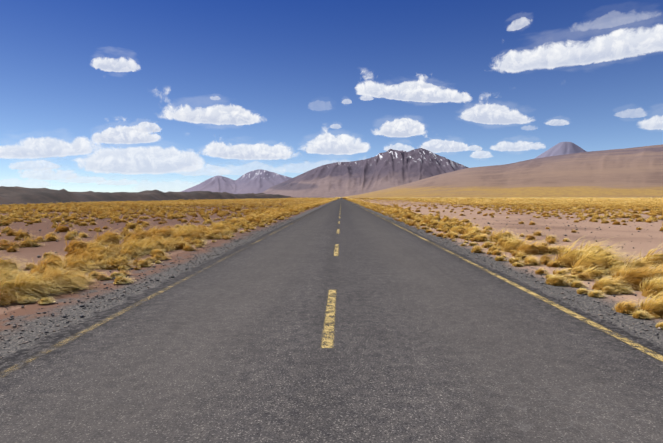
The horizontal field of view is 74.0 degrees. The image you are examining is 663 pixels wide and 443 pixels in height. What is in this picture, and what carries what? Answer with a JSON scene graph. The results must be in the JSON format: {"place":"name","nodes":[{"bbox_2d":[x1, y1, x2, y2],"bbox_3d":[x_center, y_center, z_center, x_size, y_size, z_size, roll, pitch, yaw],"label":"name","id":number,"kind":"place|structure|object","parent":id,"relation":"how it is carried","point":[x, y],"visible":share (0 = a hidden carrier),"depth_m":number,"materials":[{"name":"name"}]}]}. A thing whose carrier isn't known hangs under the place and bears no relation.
{"place":"outdoors","nodes":[
{"label":"outdoors","id":0,"kind":"place"},
{"bbox_2d":[9,157,68,170],"bbox_3d":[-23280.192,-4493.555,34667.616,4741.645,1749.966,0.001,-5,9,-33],"label":"cloud","id":1,"kind":"structure","parent":0,"point":[35,165],"depth_m":34657.51,"materials":[{"name":"white"}]},
{"bbox_2d":[10,157,87,179],"bbox_3d":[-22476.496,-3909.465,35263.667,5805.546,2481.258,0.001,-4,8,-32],"label":"cloud","id":2,"kind":"structure","parent":0,"point":[45,174],"depth_m":35156.01,"materials":[{"name":"white"}]},
{"bbox_2d":[0,131,99,169],"bbox_3d":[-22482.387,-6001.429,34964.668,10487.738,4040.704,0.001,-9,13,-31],"label":"cloud","id":3,"kind":"structure","parent":0,"point":[32,148],"depth_m":34936.31,"materials":[{"name":"white"}]},
{"bbox_2d":[46,170,111,187],"bbox_3d":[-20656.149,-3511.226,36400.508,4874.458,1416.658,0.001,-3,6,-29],"label":"cloud","id":4,"kind":"structure","parent":0,"point":[77,179],"depth_m":36506.33,"materials":[{"name":"white"}]},
{"bbox_2d":[92,57,139,71],"bbox_3d":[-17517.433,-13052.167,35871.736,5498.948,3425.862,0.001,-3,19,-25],"label":"cloud","id":5,"kind":"structure","parent":0,"point":[121,64],"depth_m":35952.75,"materials":[{"name":"white"}]},
{"bbox_2d":[77,119,160,152],"bbox_3d":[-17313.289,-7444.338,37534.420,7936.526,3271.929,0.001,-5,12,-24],"label":"cloud","id":6,"kind":"structure","parent":0,"point":[119,134],"depth_m":37427.42,"materials":[{"name":"white"}]},
{"bbox_2d":[93,175,148,188],"bbox_3d":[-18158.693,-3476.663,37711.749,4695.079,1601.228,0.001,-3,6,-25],"label":"cloud","id":7,"kind":"structure","parent":0,"point":[122,182],"depth_m":37763.92,"materials":[{"name":"white"}]},
{"bbox_2d":[75,125,204,184],"bbox_3d":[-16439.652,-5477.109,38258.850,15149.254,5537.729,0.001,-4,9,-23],"label":"cloud","id":8,"kind":"structure","parent":0,"point":[145,160],"depth_m":38217.81,"materials":[{"name":"white"}]},
{"bbox_2d":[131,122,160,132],"bbox_3d":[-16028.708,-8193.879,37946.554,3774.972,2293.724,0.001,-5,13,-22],"label":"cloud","id":9,"kind":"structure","parent":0,"point":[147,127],"depth_m":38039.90,"materials":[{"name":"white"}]},
{"bbox_2d":[0,186,325,204],"bbox_3d":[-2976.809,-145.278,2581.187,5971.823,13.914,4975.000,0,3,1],"label":"hills","id":10,"kind":"structure","parent":0,"point":[16,195],"depth_m":161.42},
{"bbox_2d":[172,164,230,182],"bbox_3d":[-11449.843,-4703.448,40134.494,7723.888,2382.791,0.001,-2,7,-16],"label":"cloud","id":11,"kind":"structure","parent":0,"point":[209,169],"depth_m":40127.44,"materials":[{"name":"white"}]},
{"bbox_2d":[161,89,260,125],"bbox_3d":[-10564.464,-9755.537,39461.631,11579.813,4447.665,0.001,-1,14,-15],"label":"cloud","id":12,"kind":"structure","parent":0,"point":[227,115],"depth_m":39533.14,"materials":[{"name":"white"}]},
{"bbox_2d":[181,169,290,193],"bbox_3d":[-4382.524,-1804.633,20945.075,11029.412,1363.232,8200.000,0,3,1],"label":"mountains","id":13,"kind":"structure","parent":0,"point":[257,181],"depth_m":19704.43,"materials":[{"name":"stone"}]},
{"bbox_2d":[201,135,295,170],"bbox_3d":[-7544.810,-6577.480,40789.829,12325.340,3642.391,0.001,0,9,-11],"label":"cloud","id":14,"kind":"structure","parent":0,"point":[261,152],"depth_m":40829.29,"materials":[{"name":"white"}]},
{"bbox_2d":[199,152,306,175],"bbox_3d":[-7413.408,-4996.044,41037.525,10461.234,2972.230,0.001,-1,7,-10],"label":"cloud","id":15,"kind":"structure","parent":0,"point":[286,164],"depth_m":41683.56,"materials":[{"name":"white"}]},
{"bbox_2d":[0,198,662,442],"bbox_3d":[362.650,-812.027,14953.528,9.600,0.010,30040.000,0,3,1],"label":"road","id":16,"kind":"structure","parent":0,"point":[433,342],"depth_m":4.62,"materials":[{"name":"grey asphalt"}]},
{"bbox_2d":[321,205,340,347],"bbox_3d":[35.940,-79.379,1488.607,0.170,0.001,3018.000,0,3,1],"label":"dashes","id":17,"kind":"object","parent":16,"relation":"on","point":[327,340],"visible":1,"depth_m":5.94,"materials":[{"name":"paint"}]},
{"bbox_2d":[0,199,662,314],"bbox_3d":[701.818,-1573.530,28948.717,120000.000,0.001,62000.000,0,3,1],"label":"ground","id":18,"kind":"structure","parent":0,"point":[622,233],"depth_m":22.54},
{"bbox_2d":[0,197,662,329],"bbox_3d":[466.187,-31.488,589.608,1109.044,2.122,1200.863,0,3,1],"label":"grass tufts","id":19,"kind":"object","parent":18,"relation":"on","point":[44,278],"visible":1,"depth_m":16.35,"materials":[{"name":"yellow plant"}]},
{"bbox_2d":[0,218,662,358],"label":"pebbles","id":20,"kind":"object","parent":18,"relation":"on","point":[172,276],"visible":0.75,"depth_m":9.24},
{"bbox_2d":[294,129,368,165],"bbox_3d":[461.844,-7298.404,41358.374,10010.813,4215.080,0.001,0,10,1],"label":"cloud","id":21,"kind":"structure","parent":0,"point":[326,143],"depth_m":41387.32,"materials":[{"name":"white"}]},
{"bbox_2d":[0,0,662,192],"label":"sky","id":22,"kind":"structure","parent":0,"point":[292,64],"materials":[{"name":"blue"}]},
{"bbox_2d":[330,124,340,128],"bbox_3d":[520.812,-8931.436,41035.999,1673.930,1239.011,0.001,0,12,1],"label":"cloud","id":23,"kind":"structure","parent":0,"point":[337,126],"depth_m":41051.91,"materials":[{"name":"white"}]},
{"bbox_2d":[342,99,351,103],"bbox_3d":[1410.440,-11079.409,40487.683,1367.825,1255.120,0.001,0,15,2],"label":"cloud","id":24,"kind":"structure","parent":0,"point":[346,101],"depth_m":40505.22,"materials":[{"name":"white"}]},
{"bbox_2d":[262,148,468,197],"bbox_3d":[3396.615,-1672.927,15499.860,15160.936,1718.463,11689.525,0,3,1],"label":"mountain massif","id":25,"kind":"structure","parent":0,"point":[389,168],"depth_m":13016.03,"materials":[{"name":"brown stone"}]},
{"bbox_2d":[360,94,372,100],"bbox_3d":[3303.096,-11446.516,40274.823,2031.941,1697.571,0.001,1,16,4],"label":"cloud","id":26,"kind":"structure","parent":0,"point":[364,97],"depth_m":40301.82,"materials":[{"name":"white"}]},
{"bbox_2d":[383,135,415,151],"bbox_3d":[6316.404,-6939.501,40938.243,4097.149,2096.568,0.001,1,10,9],"label":"cloud","id":27,"kind":"structure","parent":0,"point":[399,146],"depth_m":40924.95,"materials":[{"name":"white"}]},
{"bbox_2d":[375,118,425,136],"bbox_3d":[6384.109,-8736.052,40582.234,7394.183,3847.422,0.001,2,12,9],"label":"cloud","id":28,"kind":"structure","parent":0,"point":[405,127],"depth_m":40586.03,"materials":[{"name":"white"}]},
{"bbox_2d":[355,71,491,102],"bbox_3d":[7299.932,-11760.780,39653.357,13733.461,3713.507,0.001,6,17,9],"label":"cloud","id":29,"kind":"structure","parent":0,"point":[420,90],"depth_m":39643.58,"materials":[{"name":"white"}]},
{"bbox_2d":[419,136,467,152],"bbox_3d":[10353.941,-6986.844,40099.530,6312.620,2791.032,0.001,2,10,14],"label":"cloud","id":30,"kind":"structure","parent":0,"point":[436,145],"depth_m":40145.71,"materials":[{"name":"white"}]},
{"bbox_2d":[467,145,483,150],"bbox_3d":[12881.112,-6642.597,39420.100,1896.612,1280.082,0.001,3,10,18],"label":"cloud","id":31,"kind":"structure","parent":0,"point":[474,148],"depth_m":39434.88,"materials":[{"name":"white"}]},
{"bbox_2d":[471,146,491,158],"bbox_3d":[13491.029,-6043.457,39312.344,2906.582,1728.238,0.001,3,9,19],"label":"cloud","id":32,"kind":"structure","parent":0,"point":[480,154],"depth_m":39343.10,"materials":[{"name":"white"}]},
{"bbox_2d":[461,97,532,124],"bbox_3d":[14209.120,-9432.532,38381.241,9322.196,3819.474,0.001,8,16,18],"label":"cloud","id":33,"kind":"structure","parent":0,"point":[486,113],"depth_m":38403.68,"materials":[{"name":"white"}]},
{"bbox_2d":[341,144,662,197],"bbox_3d":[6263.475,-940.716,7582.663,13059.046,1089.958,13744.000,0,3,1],"label":"hill","id":34,"kind":"structure","parent":0,"point":[635,172],"depth_m":3147.46,"materials":[{"name":"brown sand"}]},
{"bbox_2d":[490,129,544,150],"bbox_3d":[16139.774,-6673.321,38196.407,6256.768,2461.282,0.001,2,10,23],"label":"cloud","id":35,"kind":"structure","parent":0,"point":[511,146],"depth_m":38217.09,"materials":[{"name":"white"}]},
{"bbox_2d":[508,17,529,30],"bbox_3d":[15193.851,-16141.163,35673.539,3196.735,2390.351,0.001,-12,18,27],"label":"cloud","id":36,"kind":"structure","parent":0,"point":[522,22],"depth_m":35708.54,"materials":[{"name":"white"}]},
{"bbox_2d":[536,119,568,127],"bbox_3d":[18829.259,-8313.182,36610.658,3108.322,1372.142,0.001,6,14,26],"label":"cloud","id":37,"kind":"structure","parent":0,"point":[554,122],"depth_m":36617.76,"materials":[{"name":"white"}]},
{"bbox_2d":[534,142,586,158],"bbox_3d":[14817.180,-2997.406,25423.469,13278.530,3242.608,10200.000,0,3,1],"label":"mountain","id":38,"kind":"structure","parent":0,"point":[562,148],"depth_m":25054.41,"materials":[{"name":"grey stone"}]},
{"bbox_2d":[493,24,662,72],"bbox_3d":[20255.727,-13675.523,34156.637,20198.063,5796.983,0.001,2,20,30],"label":"cloud","id":39,"kind":"structure","parent":0,"point":[619,44],"depth_m":34410.46,"materials":[{"name":"white"}]},
{"bbox_2d":[639,115,662,129],"bbox_3d":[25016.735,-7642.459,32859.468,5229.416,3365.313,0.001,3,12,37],"label":"cloud","id":40,"kind":"structure","parent":0,"point":[654,122],"depth_m":33349.66,"materials":[{"name":"white"}]}
]}

